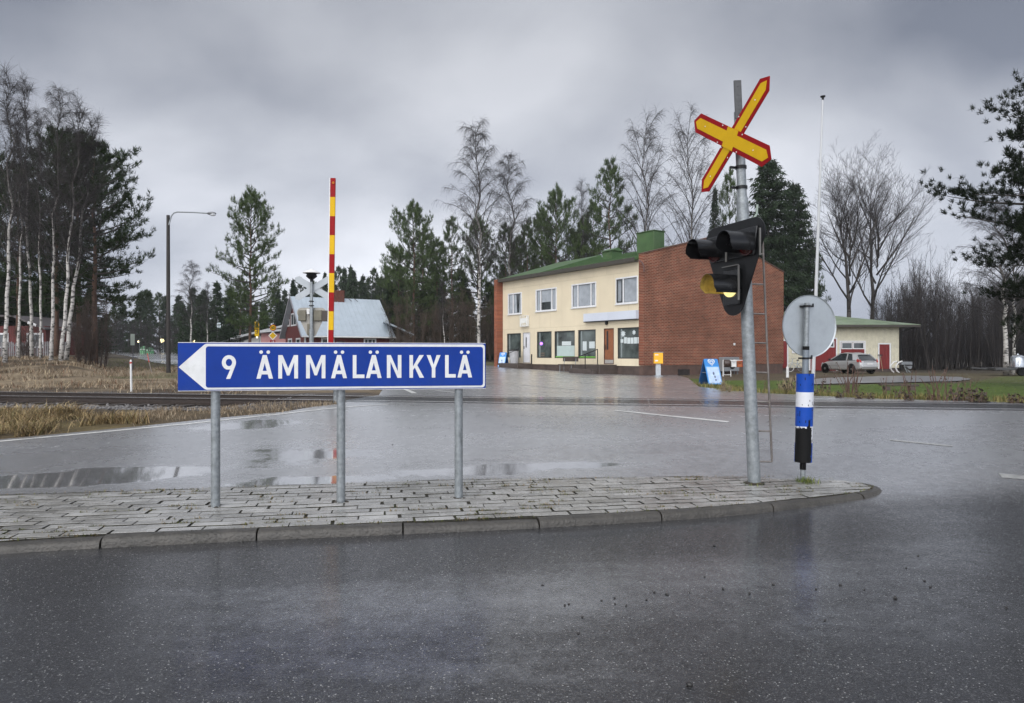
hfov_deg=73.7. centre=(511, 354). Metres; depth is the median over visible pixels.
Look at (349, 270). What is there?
spruce tree
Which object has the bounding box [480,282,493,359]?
spruce tree
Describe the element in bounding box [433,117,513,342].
bare birch
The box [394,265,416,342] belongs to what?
spruce tree
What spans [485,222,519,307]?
pine tree
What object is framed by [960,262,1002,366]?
bare sapling
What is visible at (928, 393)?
dead weed
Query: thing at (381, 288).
pine tree
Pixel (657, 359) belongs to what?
post box
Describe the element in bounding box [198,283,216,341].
bare birch
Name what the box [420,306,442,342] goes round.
bare sapling
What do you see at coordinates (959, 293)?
bare sapling
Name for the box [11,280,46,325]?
spruce tree
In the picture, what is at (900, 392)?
dead weed
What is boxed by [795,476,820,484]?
grass tuft
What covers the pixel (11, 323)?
spruce tree
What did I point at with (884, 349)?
door
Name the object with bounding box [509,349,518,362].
waste bin
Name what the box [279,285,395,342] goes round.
red house
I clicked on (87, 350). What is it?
bare bush
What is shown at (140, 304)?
spruce tree
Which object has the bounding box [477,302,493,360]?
bare sapling
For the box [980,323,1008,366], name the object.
bare sapling
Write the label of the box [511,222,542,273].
pine tree
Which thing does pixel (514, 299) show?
window
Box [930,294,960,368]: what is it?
bare sapling
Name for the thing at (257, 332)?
shop flag sign
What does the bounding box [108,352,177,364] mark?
road
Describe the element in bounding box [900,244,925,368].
bare sapling
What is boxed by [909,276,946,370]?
bare sapling
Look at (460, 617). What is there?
road
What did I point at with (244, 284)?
pine tree
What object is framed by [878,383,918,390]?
plank bench
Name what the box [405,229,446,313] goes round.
pine tree
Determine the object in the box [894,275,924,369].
bare sapling
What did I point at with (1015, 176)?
pine tree
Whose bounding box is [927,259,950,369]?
bare sapling
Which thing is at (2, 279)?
pine tree
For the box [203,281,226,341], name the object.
spruce tree
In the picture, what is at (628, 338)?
shop window
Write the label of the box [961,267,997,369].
bare sapling
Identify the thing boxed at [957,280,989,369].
bare sapling
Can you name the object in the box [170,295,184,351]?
spruce tree
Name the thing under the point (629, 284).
window
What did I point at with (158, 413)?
verge grass
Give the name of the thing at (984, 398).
dead weed
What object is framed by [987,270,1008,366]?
bare sapling
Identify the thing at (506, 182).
bare birch
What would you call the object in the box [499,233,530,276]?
pine tree
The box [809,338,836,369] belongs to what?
garage door
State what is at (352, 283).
spruce tree
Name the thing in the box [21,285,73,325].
spruce tree
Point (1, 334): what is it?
window
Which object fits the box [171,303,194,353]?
spruce tree
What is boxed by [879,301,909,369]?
bare sapling
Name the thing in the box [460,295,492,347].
bare sapling
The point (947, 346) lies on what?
bare sapling
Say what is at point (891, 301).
bare sapling
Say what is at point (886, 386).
dead weed
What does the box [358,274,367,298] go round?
spruce tree
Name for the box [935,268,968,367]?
bare sapling
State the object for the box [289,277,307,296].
pine tree
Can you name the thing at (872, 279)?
bare tree
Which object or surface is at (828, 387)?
dead weed
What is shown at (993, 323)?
bare sapling
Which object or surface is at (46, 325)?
red cottage
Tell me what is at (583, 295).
window
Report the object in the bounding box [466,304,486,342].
bare sapling
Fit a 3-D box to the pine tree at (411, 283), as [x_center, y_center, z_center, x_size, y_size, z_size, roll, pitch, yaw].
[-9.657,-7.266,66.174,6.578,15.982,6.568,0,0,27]
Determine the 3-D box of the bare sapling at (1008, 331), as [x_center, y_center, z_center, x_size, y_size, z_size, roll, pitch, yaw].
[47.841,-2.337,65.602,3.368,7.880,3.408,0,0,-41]
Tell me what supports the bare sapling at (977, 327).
on the ground at (994, 377)
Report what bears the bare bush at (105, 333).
on the ground at (994, 377)
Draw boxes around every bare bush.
[12,322,42,357]
[67,293,116,368]
[71,311,102,364]
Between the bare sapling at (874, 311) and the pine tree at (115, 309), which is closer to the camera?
the bare sapling at (874, 311)
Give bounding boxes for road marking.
[0,404,385,441]
[589,383,764,393]
[614,410,728,421]
[890,439,952,445]
[999,473,1023,478]
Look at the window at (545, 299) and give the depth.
45.16 m
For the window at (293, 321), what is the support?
in the red house
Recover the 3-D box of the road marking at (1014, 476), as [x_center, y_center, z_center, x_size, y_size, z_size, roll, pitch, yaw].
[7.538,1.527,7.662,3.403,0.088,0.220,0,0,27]
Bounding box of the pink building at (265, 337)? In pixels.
[254,329,284,341]
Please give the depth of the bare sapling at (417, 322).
66.10 m
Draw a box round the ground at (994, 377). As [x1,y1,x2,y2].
[0,351,1023,438]
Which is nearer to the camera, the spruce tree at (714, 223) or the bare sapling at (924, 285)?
the bare sapling at (924, 285)
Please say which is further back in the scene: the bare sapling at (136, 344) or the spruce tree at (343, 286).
the spruce tree at (343, 286)
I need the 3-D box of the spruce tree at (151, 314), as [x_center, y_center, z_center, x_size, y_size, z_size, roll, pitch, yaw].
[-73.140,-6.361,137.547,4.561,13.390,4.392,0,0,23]
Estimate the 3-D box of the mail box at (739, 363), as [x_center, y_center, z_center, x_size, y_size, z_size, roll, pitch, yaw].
[12.357,0.532,37.201,0.305,0.337,0.370,0,0,3]
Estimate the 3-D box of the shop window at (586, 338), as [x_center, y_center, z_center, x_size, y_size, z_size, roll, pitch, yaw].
[4.616,-0.616,41.788,0.070,1.755,1.646,0,0,-35]
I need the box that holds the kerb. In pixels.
[0,476,881,553]
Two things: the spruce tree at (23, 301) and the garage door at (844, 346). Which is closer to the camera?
the garage door at (844, 346)
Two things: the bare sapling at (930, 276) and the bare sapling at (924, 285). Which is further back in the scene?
the bare sapling at (930, 276)
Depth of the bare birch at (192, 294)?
77.94 m
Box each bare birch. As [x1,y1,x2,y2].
[0,59,54,362]
[0,70,62,356]
[0,106,48,358]
[11,82,106,359]
[14,104,62,357]
[33,93,105,360]
[38,110,121,359]
[170,261,210,341]
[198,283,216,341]
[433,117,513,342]
[435,278,455,342]
[473,151,550,279]
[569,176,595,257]
[606,104,684,253]
[645,95,733,243]
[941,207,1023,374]
[954,196,1023,374]
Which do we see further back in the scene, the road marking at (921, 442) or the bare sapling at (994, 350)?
the bare sapling at (994, 350)
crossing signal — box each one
[295,269,327,342]
[685,76,772,485]
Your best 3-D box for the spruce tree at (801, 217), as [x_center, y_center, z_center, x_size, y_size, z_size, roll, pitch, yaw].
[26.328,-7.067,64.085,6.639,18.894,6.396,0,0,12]
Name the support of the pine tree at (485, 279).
on the ground at (994, 377)
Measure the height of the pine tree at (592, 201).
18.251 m
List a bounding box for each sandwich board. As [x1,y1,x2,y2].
[498,352,508,366]
[699,359,721,385]
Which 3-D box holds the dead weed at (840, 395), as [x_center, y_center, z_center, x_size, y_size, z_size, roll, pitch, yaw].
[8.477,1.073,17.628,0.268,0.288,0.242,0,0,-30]
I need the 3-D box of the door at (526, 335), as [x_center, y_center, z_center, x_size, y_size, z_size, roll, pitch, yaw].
[1.028,-0.449,46.936,0.105,2.089,0.860,0,0,-35]
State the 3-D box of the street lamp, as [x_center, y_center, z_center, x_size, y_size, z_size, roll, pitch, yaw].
[-17.163,-3.189,36.583,2.678,8.914,0.258,0,0,0]
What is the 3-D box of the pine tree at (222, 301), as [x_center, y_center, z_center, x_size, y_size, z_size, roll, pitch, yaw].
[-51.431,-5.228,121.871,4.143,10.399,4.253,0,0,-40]
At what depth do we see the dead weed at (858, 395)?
17.21 m
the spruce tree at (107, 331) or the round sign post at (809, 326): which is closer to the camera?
the round sign post at (809, 326)
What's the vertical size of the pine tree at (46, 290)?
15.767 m
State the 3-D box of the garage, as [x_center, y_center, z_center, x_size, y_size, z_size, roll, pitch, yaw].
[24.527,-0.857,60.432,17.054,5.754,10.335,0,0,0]
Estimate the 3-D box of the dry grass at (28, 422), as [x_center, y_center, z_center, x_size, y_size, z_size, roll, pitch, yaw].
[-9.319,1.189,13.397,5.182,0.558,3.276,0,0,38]
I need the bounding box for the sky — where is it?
[0,0,1023,353]
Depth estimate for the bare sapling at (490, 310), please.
66.53 m
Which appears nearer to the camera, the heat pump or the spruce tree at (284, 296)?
the heat pump
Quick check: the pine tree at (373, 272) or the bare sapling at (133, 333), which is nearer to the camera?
the bare sapling at (133, 333)
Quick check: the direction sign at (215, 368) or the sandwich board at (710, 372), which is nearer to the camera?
the direction sign at (215, 368)
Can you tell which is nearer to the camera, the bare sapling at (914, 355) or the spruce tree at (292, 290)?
the bare sapling at (914, 355)
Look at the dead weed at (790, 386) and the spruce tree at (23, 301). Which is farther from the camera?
the spruce tree at (23, 301)
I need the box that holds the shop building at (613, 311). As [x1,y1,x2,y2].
[494,230,783,375]
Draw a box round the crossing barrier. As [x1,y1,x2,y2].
[327,178,336,402]
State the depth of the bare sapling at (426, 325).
65.55 m
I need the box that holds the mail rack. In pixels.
[723,360,740,376]
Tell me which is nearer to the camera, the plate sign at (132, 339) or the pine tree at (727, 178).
the plate sign at (132, 339)
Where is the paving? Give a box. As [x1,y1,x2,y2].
[0,476,870,541]
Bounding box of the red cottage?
[0,315,90,355]
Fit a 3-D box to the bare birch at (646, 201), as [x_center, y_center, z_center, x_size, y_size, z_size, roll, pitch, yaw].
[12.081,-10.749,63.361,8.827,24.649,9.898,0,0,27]
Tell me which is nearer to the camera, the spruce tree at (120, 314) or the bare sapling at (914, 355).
the bare sapling at (914, 355)
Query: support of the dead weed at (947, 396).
on the ground at (994, 377)
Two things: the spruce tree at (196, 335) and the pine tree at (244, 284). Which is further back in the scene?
the spruce tree at (196, 335)
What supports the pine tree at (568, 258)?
on the ground at (994, 377)
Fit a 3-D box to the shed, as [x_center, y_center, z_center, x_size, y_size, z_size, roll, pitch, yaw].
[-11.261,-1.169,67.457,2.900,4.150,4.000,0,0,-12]
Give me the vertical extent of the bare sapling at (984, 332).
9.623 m
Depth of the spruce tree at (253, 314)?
131.71 m
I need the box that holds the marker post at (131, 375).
[130,360,132,391]
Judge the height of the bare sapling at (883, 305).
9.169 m
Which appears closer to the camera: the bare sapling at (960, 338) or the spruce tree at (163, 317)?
the bare sapling at (960, 338)
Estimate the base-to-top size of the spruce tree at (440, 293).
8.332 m
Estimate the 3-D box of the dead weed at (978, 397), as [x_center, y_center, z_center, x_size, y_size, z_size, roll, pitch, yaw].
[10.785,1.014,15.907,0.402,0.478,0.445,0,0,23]
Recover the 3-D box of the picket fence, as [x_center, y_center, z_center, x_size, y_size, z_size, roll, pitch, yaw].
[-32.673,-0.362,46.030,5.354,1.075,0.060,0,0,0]
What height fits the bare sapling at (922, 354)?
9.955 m
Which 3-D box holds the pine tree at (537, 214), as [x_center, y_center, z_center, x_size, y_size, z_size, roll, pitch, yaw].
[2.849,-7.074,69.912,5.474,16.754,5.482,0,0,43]
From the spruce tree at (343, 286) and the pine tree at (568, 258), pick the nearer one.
the pine tree at (568, 258)
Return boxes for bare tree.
[789,136,911,316]
[825,132,943,319]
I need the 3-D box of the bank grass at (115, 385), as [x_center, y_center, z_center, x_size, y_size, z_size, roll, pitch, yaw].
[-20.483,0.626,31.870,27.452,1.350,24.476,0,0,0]
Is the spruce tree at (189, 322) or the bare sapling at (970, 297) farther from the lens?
the spruce tree at (189, 322)
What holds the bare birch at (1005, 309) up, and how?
on the ground at (994, 377)
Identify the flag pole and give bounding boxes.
[811,95,825,376]
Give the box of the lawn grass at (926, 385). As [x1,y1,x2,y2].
[697,378,1023,396]
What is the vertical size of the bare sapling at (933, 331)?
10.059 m
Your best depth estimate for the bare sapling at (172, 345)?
102.69 m
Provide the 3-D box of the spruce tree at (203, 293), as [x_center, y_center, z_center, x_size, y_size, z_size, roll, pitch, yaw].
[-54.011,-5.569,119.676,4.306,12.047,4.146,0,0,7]
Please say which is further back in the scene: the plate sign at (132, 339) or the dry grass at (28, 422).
the plate sign at (132, 339)
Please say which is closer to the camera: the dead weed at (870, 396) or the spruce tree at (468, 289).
the dead weed at (870, 396)
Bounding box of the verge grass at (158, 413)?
[133,399,346,426]
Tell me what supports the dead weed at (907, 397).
on the ground at (994, 377)
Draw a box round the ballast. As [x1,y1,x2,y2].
[0,393,314,410]
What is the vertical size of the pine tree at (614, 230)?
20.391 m
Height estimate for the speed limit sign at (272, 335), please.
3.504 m
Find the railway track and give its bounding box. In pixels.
[0,392,1023,410]
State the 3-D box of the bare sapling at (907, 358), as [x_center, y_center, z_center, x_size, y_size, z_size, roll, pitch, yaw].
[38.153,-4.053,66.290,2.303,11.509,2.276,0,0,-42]
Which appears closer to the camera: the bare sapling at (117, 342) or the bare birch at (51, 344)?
the bare birch at (51, 344)
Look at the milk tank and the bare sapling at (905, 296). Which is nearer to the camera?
the milk tank
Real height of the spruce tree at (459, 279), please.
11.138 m
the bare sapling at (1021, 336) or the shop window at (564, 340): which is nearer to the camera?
the shop window at (564, 340)
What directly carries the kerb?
on the road at (460, 617)
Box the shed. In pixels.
[383,320,411,342]
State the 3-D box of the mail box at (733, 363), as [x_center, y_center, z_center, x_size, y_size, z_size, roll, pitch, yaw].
[12.050,0.499,37.218,0.312,0.390,0.370,0,0,3]
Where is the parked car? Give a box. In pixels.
[821,352,877,373]
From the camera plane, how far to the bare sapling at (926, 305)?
62.91 m
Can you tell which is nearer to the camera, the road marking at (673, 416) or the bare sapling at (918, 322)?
the road marking at (673, 416)
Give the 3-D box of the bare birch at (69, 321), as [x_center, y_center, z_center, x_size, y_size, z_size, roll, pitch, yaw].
[-23.305,-6.489,36.911,4.026,14.004,3.853,0,0,37]
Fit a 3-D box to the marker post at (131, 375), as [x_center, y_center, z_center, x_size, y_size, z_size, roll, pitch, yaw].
[-12.207,0.720,21.906,0.089,1.091,0.072,0,0,0]
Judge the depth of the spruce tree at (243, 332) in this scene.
147.08 m
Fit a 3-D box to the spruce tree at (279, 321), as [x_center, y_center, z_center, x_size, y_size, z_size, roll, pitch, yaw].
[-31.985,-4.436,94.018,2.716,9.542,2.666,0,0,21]
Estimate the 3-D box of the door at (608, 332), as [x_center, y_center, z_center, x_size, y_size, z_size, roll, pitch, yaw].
[5.706,-0.465,40.145,0.125,2.103,0.858,0,0,-35]
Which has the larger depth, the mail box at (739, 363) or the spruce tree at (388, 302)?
the spruce tree at (388, 302)
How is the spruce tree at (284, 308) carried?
on the ground at (994, 377)
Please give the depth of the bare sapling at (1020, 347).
63.58 m
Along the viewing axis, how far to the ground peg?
35.80 m
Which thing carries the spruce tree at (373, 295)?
on the ground at (994, 377)
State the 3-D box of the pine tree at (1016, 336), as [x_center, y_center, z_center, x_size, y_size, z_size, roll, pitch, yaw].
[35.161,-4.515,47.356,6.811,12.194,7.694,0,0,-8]
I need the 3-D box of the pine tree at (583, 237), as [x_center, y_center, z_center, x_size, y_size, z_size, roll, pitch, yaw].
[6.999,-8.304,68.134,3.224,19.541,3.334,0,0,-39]
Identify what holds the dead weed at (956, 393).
on the ground at (994, 377)
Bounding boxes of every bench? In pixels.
[558,357,577,371]
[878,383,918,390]
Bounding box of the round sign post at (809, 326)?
[782,295,835,481]
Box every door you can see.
[523,332,529,362]
[604,328,613,363]
[783,340,787,367]
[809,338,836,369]
[839,341,865,353]
[878,343,890,368]
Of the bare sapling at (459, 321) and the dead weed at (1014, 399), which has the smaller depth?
the dead weed at (1014, 399)
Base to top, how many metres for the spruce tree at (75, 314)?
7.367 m
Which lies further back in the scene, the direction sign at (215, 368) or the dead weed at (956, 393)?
the dead weed at (956, 393)
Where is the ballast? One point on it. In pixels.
(120, 407)
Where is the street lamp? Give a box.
[166,211,215,372]
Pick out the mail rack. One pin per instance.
(730, 371)
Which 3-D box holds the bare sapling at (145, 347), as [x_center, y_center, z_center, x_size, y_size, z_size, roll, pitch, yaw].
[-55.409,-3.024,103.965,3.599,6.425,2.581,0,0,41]
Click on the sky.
(282, 99)
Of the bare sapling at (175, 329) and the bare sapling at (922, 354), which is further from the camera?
the bare sapling at (175, 329)
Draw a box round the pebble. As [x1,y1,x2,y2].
[686,682,692,686]
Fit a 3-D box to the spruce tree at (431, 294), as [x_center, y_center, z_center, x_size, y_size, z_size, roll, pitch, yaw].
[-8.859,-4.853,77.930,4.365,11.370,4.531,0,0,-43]
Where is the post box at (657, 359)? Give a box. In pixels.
[653,352,663,375]
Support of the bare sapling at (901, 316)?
on the ground at (994, 377)
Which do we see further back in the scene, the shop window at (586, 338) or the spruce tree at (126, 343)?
the spruce tree at (126, 343)
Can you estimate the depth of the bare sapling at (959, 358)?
62.00 m
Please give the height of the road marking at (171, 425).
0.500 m
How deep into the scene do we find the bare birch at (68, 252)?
35.94 m
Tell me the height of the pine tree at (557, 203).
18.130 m
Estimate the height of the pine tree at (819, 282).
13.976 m
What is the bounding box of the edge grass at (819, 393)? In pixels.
[692,381,1023,402]
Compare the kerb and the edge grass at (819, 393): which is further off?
the edge grass at (819, 393)
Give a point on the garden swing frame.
(904, 364)
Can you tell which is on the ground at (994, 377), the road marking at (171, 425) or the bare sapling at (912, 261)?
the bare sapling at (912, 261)
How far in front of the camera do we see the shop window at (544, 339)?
45.38 m
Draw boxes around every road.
[0,365,1023,702]
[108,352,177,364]
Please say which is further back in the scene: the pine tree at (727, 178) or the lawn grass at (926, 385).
the pine tree at (727, 178)
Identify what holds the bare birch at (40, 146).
on the ground at (994, 377)
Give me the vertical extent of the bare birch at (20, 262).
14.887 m
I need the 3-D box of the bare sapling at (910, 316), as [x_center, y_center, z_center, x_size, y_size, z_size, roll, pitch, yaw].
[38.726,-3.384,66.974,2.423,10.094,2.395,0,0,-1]
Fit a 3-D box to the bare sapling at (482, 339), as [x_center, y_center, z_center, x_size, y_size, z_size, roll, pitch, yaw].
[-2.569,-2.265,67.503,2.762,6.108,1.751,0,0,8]
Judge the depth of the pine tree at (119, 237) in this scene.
42.78 m
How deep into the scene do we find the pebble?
3.33 m
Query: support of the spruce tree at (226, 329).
on the ground at (994, 377)
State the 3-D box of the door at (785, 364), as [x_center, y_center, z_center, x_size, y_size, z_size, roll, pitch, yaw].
[21.954,-0.024,55.974,1.348,2.323,0.047,0,0,0]
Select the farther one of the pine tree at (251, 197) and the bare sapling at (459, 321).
the bare sapling at (459, 321)
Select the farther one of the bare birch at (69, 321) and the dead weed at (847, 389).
the bare birch at (69, 321)
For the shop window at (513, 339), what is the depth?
48.25 m
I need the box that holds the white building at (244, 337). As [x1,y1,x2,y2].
[218,325,281,341]
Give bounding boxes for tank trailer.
[971,367,1023,375]
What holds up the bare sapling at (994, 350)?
on the ground at (994, 377)
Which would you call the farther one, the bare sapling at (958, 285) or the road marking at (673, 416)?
the bare sapling at (958, 285)
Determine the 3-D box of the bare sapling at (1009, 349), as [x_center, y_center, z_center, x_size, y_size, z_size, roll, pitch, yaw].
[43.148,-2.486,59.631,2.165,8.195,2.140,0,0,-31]
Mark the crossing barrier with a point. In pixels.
(331, 253)
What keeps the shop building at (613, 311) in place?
on the ground at (994, 377)
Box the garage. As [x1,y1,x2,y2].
[783,312,920,370]
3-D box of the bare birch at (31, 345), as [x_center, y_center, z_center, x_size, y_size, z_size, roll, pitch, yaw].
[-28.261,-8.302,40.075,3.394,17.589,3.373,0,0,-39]
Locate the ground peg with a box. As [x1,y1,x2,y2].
[786,367,788,376]
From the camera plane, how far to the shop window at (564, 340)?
43.63 m
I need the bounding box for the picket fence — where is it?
[0,341,65,355]
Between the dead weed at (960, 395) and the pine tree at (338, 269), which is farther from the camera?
the pine tree at (338, 269)
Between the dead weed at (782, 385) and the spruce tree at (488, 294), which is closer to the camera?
the dead weed at (782, 385)
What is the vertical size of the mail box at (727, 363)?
0.406 m
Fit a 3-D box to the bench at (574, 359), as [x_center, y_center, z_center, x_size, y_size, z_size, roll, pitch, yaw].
[3.415,0.622,41.724,0.440,0.950,1.440,0,0,-35]
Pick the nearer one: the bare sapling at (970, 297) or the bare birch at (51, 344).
the bare birch at (51, 344)
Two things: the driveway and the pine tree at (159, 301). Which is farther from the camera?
the pine tree at (159, 301)
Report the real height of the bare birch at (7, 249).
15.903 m
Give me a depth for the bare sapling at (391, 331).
65.12 m
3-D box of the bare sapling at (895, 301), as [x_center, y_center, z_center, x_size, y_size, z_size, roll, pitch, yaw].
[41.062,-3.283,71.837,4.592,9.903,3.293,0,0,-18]
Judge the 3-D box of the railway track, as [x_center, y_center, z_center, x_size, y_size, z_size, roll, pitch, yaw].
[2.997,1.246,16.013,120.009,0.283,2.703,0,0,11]
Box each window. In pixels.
[0,333,8,347]
[26,333,43,347]
[291,313,296,325]
[321,338,326,342]
[364,338,375,342]
[507,333,520,357]
[508,292,521,314]
[535,287,556,312]
[537,331,551,357]
[555,330,574,357]
[570,281,595,308]
[578,329,595,358]
[615,275,637,304]
[618,327,638,358]
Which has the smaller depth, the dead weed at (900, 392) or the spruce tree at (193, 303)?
the dead weed at (900, 392)
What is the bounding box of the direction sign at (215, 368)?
[178,341,485,507]
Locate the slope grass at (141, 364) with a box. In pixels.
[107,357,174,370]
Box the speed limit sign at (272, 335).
[268,325,276,341]
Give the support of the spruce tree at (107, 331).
on the ground at (994, 377)
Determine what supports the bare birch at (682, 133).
on the ground at (994, 377)
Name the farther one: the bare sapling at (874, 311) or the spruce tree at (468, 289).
the spruce tree at (468, 289)
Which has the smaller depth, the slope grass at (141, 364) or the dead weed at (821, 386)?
the dead weed at (821, 386)
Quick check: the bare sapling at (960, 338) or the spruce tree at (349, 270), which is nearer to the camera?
the bare sapling at (960, 338)
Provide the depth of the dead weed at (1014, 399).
15.53 m
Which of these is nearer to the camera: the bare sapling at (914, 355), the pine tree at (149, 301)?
the bare sapling at (914, 355)
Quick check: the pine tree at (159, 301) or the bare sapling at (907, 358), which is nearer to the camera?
the bare sapling at (907, 358)
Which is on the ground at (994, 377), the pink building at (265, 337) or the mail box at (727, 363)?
the pink building at (265, 337)
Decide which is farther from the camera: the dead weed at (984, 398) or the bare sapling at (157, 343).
the bare sapling at (157, 343)
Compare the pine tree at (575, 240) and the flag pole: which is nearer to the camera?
the flag pole
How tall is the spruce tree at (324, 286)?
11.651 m
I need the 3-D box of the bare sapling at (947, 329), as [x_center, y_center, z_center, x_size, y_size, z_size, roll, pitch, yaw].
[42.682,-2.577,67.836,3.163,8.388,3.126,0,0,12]
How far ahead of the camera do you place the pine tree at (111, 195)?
50.03 m
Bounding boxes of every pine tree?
[0,122,110,356]
[0,150,41,310]
[0,161,64,349]
[10,135,156,364]
[22,128,144,357]
[107,302,121,330]
[132,289,160,334]
[151,292,164,351]
[206,184,288,341]
[215,297,230,335]
[222,274,257,340]
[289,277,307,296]
[334,265,342,289]
[366,267,381,299]
[373,278,388,308]
[374,242,421,334]
[379,198,443,342]
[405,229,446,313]
[406,236,463,329]
[434,215,469,342]
[448,213,498,330]
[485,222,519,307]
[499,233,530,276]
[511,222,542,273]
[519,205,562,272]
[531,183,585,269]
[557,228,587,261]
[559,218,601,260]
[576,197,614,257]
[579,156,638,255]
[717,168,736,225]
[805,235,831,301]
[919,68,1023,340]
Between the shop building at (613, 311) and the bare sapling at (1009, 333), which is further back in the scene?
the bare sapling at (1009, 333)
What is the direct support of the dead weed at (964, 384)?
on the ground at (994, 377)
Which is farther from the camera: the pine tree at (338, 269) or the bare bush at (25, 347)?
the pine tree at (338, 269)
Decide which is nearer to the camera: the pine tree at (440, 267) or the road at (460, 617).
the road at (460, 617)
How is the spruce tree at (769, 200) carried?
on the ground at (994, 377)
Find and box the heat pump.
[719,357,738,373]
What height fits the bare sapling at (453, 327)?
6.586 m
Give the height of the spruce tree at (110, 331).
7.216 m
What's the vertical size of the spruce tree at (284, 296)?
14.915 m
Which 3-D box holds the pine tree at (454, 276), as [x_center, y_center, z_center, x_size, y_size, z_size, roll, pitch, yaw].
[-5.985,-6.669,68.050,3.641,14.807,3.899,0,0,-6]
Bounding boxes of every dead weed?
[719,380,729,390]
[776,380,786,392]
[780,375,795,392]
[814,374,826,392]
[824,377,834,393]
[829,359,863,395]
[835,390,845,397]
[853,390,865,398]
[867,392,875,398]
[880,377,893,397]
[892,381,906,398]
[901,391,915,400]
[902,370,915,398]
[919,365,947,400]
[925,383,930,399]
[934,369,956,400]
[949,379,963,400]
[949,387,965,400]
[962,376,977,400]
[964,388,984,401]
[975,392,991,401]
[1006,393,1021,402]
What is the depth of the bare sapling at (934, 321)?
66.61 m
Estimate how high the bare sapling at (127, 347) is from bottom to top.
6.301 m
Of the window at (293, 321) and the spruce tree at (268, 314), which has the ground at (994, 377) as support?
the spruce tree at (268, 314)
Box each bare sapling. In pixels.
[102,313,126,353]
[103,314,119,353]
[113,321,132,353]
[124,316,142,353]
[125,316,147,353]
[138,315,156,353]
[141,324,165,353]
[149,319,172,353]
[160,321,178,353]
[165,318,180,353]
[381,292,404,342]
[391,290,412,342]
[394,301,417,342]
[402,304,420,341]
[407,300,429,342]
[417,301,438,342]
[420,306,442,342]
[428,300,443,342]
[430,289,459,342]
[437,290,460,342]
[445,287,467,342]
[454,288,468,343]
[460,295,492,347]
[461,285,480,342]
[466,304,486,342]
[474,302,493,353]
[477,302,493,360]
[486,301,493,349]
[866,277,891,320]
[868,285,897,320]
[869,263,923,357]
[873,288,896,320]
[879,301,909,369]
[880,279,922,344]
[880,306,904,365]
[885,273,927,360]
[886,272,914,369]
[893,263,914,365]
[893,268,914,365]
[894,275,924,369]
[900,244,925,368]
[900,278,932,367]
[903,271,947,369]
[908,238,933,364]
[909,253,938,368]
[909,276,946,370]
[910,278,949,368]
[914,270,946,369]
[923,245,950,366]
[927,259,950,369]
[929,291,943,367]
[930,266,971,367]
[930,293,958,368]
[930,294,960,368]
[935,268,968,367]
[935,276,961,370]
[937,295,968,370]
[937,312,967,369]
[946,271,970,367]
[948,299,973,368]
[956,280,995,369]
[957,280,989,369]
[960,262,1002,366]
[960,267,982,366]
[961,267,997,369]
[973,270,1012,366]
[973,277,998,366]
[975,274,1011,370]
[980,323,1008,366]
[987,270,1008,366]
[992,293,1019,351]
[994,279,1017,361]
[995,302,1023,361]
[1011,278,1023,354]
[1015,302,1023,355]
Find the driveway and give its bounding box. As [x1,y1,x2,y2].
[814,376,968,383]
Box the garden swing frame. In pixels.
[890,361,911,372]
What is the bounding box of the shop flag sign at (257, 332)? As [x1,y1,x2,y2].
[255,322,259,341]
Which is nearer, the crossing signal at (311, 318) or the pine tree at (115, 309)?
the crossing signal at (311, 318)
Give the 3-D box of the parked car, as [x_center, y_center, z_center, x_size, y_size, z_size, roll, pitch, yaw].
[24.801,0.651,50.474,2.050,1.563,4.246,0,0,-16]
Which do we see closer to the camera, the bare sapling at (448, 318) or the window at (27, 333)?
the window at (27, 333)
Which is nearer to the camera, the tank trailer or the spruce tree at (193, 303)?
the tank trailer
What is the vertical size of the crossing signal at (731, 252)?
4.815 m
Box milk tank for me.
[1010,353,1023,367]
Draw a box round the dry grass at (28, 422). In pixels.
[0,401,150,436]
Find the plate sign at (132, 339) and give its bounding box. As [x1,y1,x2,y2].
[130,334,134,368]
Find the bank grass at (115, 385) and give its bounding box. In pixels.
[0,355,274,394]
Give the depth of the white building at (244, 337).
82.00 m
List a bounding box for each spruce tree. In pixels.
[0,277,25,325]
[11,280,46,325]
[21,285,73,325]
[62,292,90,325]
[75,294,117,356]
[98,314,114,351]
[109,303,129,352]
[123,321,140,352]
[124,291,154,352]
[143,290,156,348]
[154,294,175,351]
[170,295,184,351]
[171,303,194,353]
[175,306,197,345]
[185,287,199,331]
[192,289,210,341]
[192,294,209,341]
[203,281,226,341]
[214,288,243,341]
[235,288,253,335]
[244,305,258,333]
[257,305,272,329]
[259,305,270,329]
[267,287,277,323]
[272,288,283,325]
[273,300,285,321]
[281,289,288,317]
[289,279,295,295]
[320,272,327,291]
[338,267,347,289]
[341,284,347,298]
[345,268,361,298]
[346,265,355,298]
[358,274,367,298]
[369,292,377,299]
[382,282,403,335]
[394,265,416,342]
[415,291,432,342]
[417,262,448,340]
[431,283,454,341]
[448,267,472,341]
[455,287,476,342]
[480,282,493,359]
[708,185,721,233]
[746,158,813,308]
[771,182,826,311]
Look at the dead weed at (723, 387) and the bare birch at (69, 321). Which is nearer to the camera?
the dead weed at (723, 387)
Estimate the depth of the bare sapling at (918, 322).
71.69 m
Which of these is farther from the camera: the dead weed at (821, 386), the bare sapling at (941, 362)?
the bare sapling at (941, 362)
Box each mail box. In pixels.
[724,360,730,366]
[730,360,736,366]
[736,361,741,366]
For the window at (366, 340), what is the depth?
65.02 m
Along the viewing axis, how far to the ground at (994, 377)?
26.61 m

